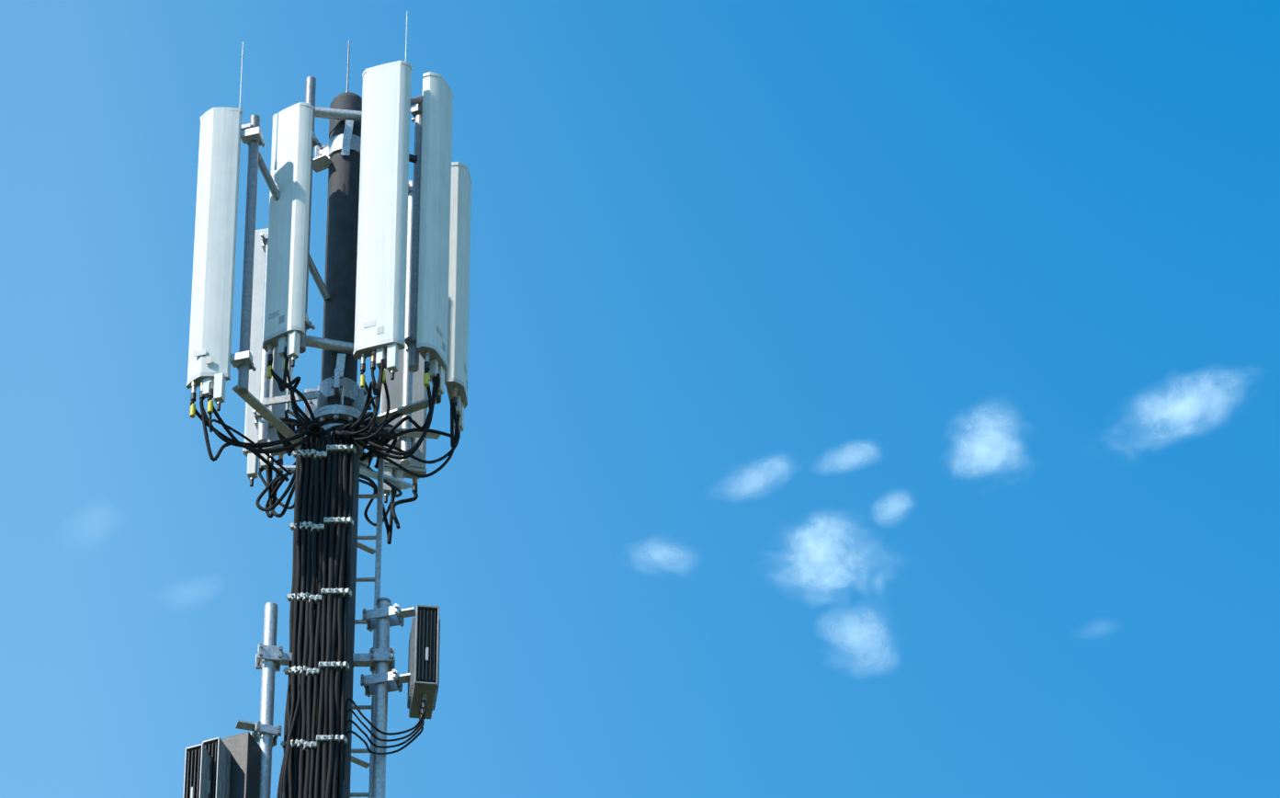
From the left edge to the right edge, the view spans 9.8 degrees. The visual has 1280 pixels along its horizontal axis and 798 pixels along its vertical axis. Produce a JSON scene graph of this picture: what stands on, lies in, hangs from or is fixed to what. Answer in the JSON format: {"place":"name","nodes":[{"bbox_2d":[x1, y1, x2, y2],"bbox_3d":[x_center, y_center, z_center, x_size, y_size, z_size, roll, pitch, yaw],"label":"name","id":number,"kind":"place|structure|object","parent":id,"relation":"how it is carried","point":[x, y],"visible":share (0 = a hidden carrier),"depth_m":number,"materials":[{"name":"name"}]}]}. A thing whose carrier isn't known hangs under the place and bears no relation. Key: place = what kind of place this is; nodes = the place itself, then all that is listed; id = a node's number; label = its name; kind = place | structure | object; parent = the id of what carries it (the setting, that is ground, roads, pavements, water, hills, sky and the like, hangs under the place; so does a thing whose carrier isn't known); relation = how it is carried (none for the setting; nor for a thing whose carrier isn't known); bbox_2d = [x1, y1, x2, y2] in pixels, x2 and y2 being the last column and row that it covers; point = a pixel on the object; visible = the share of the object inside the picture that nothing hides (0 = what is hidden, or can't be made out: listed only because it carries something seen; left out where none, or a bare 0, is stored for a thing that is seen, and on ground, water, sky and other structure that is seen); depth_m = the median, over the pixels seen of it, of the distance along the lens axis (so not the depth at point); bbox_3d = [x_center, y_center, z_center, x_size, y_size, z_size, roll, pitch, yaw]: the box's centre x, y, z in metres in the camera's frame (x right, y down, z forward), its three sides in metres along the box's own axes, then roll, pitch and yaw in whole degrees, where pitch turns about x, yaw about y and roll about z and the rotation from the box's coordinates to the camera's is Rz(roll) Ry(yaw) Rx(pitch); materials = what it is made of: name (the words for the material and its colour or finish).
{"place":"outdoors","nodes":[
{"label":"outdoors","id":0,"kind":"place"},
{"bbox_2d":[61,494,125,549],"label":"cloud","id":1,"kind":"structure","parent":0,"point":[94,526],"depth_m":3545.47,"materials":[{"name":"white"}]},
{"bbox_2d":[148,571,222,611],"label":"cloud","id":2,"kind":"structure","parent":0,"point":[190,592],"depth_m":3537.34,"materials":[{"name":"white"}]},
{"bbox_2d":[304,91,370,797],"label":"mast","id":3,"kind":"object","parent":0,"point":[341,258],"visible":0.48,"depth_m":40.62,"materials":[{"name":"metal"}]},
{"bbox_2d":[235,601,292,797],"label":"mounting pole","id":4,"kind":"object","parent":3,"relation":"attached to","point":[271,657],"visible":0.9,"depth_m":38.90,"materials":[{"name":"metal"}]},
{"bbox_2d":[221,731,260,797],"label":"remote radio unit","id":5,"kind":"object","parent":4,"relation":"attached to","point":[244,748],"visible":0.69,"depth_m":38.48,"materials":[{"name":"grey metal"}]},
{"bbox_2d":[182,743,211,797],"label":"remote radio unit","id":6,"kind":"object","parent":5,"relation":"attached to","point":[198,768],"visible":0.83,"depth_m":38.29,"materials":[{"name":"metal"}]},
{"bbox_2d":[202,736,230,797],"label":"remote radio unit","id":7,"kind":"object","parent":5,"relation":"attached to","point":[218,750],"visible":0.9,"depth_m":38.37,"materials":[{"name":"metal"}]},
{"bbox_2d":[280,437,356,797],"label":"feeder cables","id":8,"kind":"object","parent":3,"relation":"attached to","point":[318,598],"visible":1,"depth_m":39.10,"materials":[{"name":"plastic"}]},
{"bbox_2d":[239,11,407,108],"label":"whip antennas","id":9,"kind":"object","parent":3,"relation":"attached to","point":[347,63],"visible":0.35,"depth_m":41.58,"materials":[{"name":"white metal"}]},
{"bbox_2d":[189,347,459,543],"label":"jumper cables","id":10,"kind":"object","parent":3,"relation":"attached to","point":[356,432],"visible":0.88,"depth_m":39.92,"materials":[{"name":"black rubber"}]},
{"bbox_2d":[231,95,440,489],"bbox_3d":[-1.621,-0.577,40.833,1.106,2.400,1.138,0,-40,1],"label":"antenna mounting frame","id":11,"kind":"object","parent":3,"relation":"attached to","point":[346,141],"visible":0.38,"depth_m":40.32,"materials":[{"name":"metal"}]},
{"bbox_2d":[186,107,265,410],"bbox_3d":[-2.213,-0.733,40.227,0.368,2.155,0.164,7,-40,-8],"label":"panel antenna","id":12,"kind":"object","parent":11,"relation":"attached to","point":[211,357],"visible":0.98,"depth_m":40.21,"materials":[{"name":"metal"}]},
{"bbox_2d":[242,227,293,486],"bbox_3d":[-2.050,-0.280,41.347,0.264,1.830,0.212,-8,-41,10],"label":"panel antenna","id":13,"kind":"object","parent":11,"relation":"attached to","point":[258,428],"visible":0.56,"depth_m":41.21,"materials":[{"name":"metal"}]},
{"bbox_2d":[262,76,322,367],"bbox_3d":[-1.881,-0.946,40.725,0.259,2.178,0.213,-24,-46,26],"label":"panel antenna","id":14,"kind":"object","parent":11,"relation":"attached to","point":[288,322],"visible":0.98,"depth_m":40.58,"materials":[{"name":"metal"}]},
{"bbox_2d":[352,60,412,380],"bbox_3d":[-1.378,-0.914,40.617,0.285,2.260,0.213,-13,-42,15],"label":"panel antenna","id":15,"kind":"object","parent":11,"relation":"attached to","point":[379,318],"visible":1,"depth_m":40.55,"materials":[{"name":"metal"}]},
{"bbox_2d":[377,180,427,502],"bbox_3d":[-1.286,-0.360,41.403,0.264,2.328,0.212,9,-41,-10],"label":"panel antenna","id":16,"kind":"object","parent":11,"relation":"attached to","point":[405,386],"visible":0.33,"depth_m":41.10,"materials":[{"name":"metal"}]},
{"bbox_2d":[404,71,453,402],"bbox_3d":[-1.167,-0.865,40.728,0.228,2.212,0.259,-15,-42,17],"label":"panel antenna","id":17,"kind":"object","parent":11,"relation":"attached to","point":[426,338],"visible":0.85,"depth_m":40.67,"materials":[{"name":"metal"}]},
{"bbox_2d":[423,161,472,438],"bbox_3d":[-1.054,-0.534,41.009,0.236,1.813,0.262,0,-40,1],"label":"panel antenna","id":18,"kind":"object","parent":11,"relation":"attached to","point":[456,378],"visible":0.54,"depth_m":40.93,"materials":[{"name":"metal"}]},
{"bbox_2d":[276,684,425,797],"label":"cables","id":19,"kind":"object","parent":3,"relation":"attached to","point":[281,788],"visible":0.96,"depth_m":38.68,"materials":[{"name":"black rubber"}]},
{"bbox_2d":[350,436,384,797],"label":"climbing ladder","id":20,"kind":"object","parent":3,"relation":"attached to","point":[378,538],"visible":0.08,"depth_m":39.73,"materials":[{"name":"metal"}]},
{"bbox_2d":[352,597,415,797],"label":"mounting pole","id":21,"kind":"object","parent":3,"relation":"attached to","point":[379,659],"visible":1,"depth_m":39.06,"materials":[{"name":"metal"}]},
{"bbox_2d":[407,604,440,725],"bbox_3d":[-1.126,1.387,39.059,0.144,0.658,0.302,5,-40,-6],"label":"remote radio unit","id":22,"kind":"object","parent":21,"relation":"attached to","point":[424,659],"visible":0.92,"depth_m":38.96,"materials":[{"name":"metal"}]},
{"bbox_2d":[0,0,1279,797],"label":"sky","id":23,"kind":"structure","parent":0,"point":[708,238],"materials":[{"name":"blue"}]},
{"bbox_2d":[616,534,701,576],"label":"cloud","id":24,"kind":"structure","parent":0,"point":[661,558],"depth_m":3451.76,"materials":[{"name":"white"}]},
{"bbox_2d":[709,452,801,502],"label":"cloud","id":25,"kind":"structure","parent":0,"point":[749,482],"depth_m":3500.76,"materials":[{"name":"white"}]},
{"bbox_2d":[751,505,906,611],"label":"cloud","id":26,"kind":"structure","parent":0,"point":[828,548],"depth_m":3412.05,"materials":[{"name":"white"}]},
{"bbox_2d":[809,436,882,473],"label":"cloud","id":27,"kind":"structure","parent":0,"point":[849,457],"depth_m":3527.52,"materials":[{"name":"white"}]},
{"bbox_2d":[814,598,905,679],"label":"cloud","id":28,"kind":"structure","parent":0,"point":[857,633],"depth_m":3400.51,"materials":[{"name":"white"}]},
{"bbox_2d":[868,486,914,529],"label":"cloud","id":29,"kind":"structure","parent":0,"point":[889,507],"depth_m":3526.79,"materials":[{"name":"white"}]},
{"bbox_2d":[942,396,1035,495],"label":"cloud","id":30,"kind":"structure","parent":0,"point":[987,448],"depth_m":3433.98,"materials":[{"name":"white"}]},
{"bbox_2d":[1074,618,1121,639],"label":"cloud","id":31,"kind":"structure","parent":0,"point":[1098,628],"depth_m":3536.49,"materials":[{"name":"white"}]},
{"bbox_2d":[1090,364,1270,467],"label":"cloud","id":32,"kind":"structure","parent":0,"point":[1182,407],"depth_m":3428.26,"materials":[{"name":"white"}]}
]}

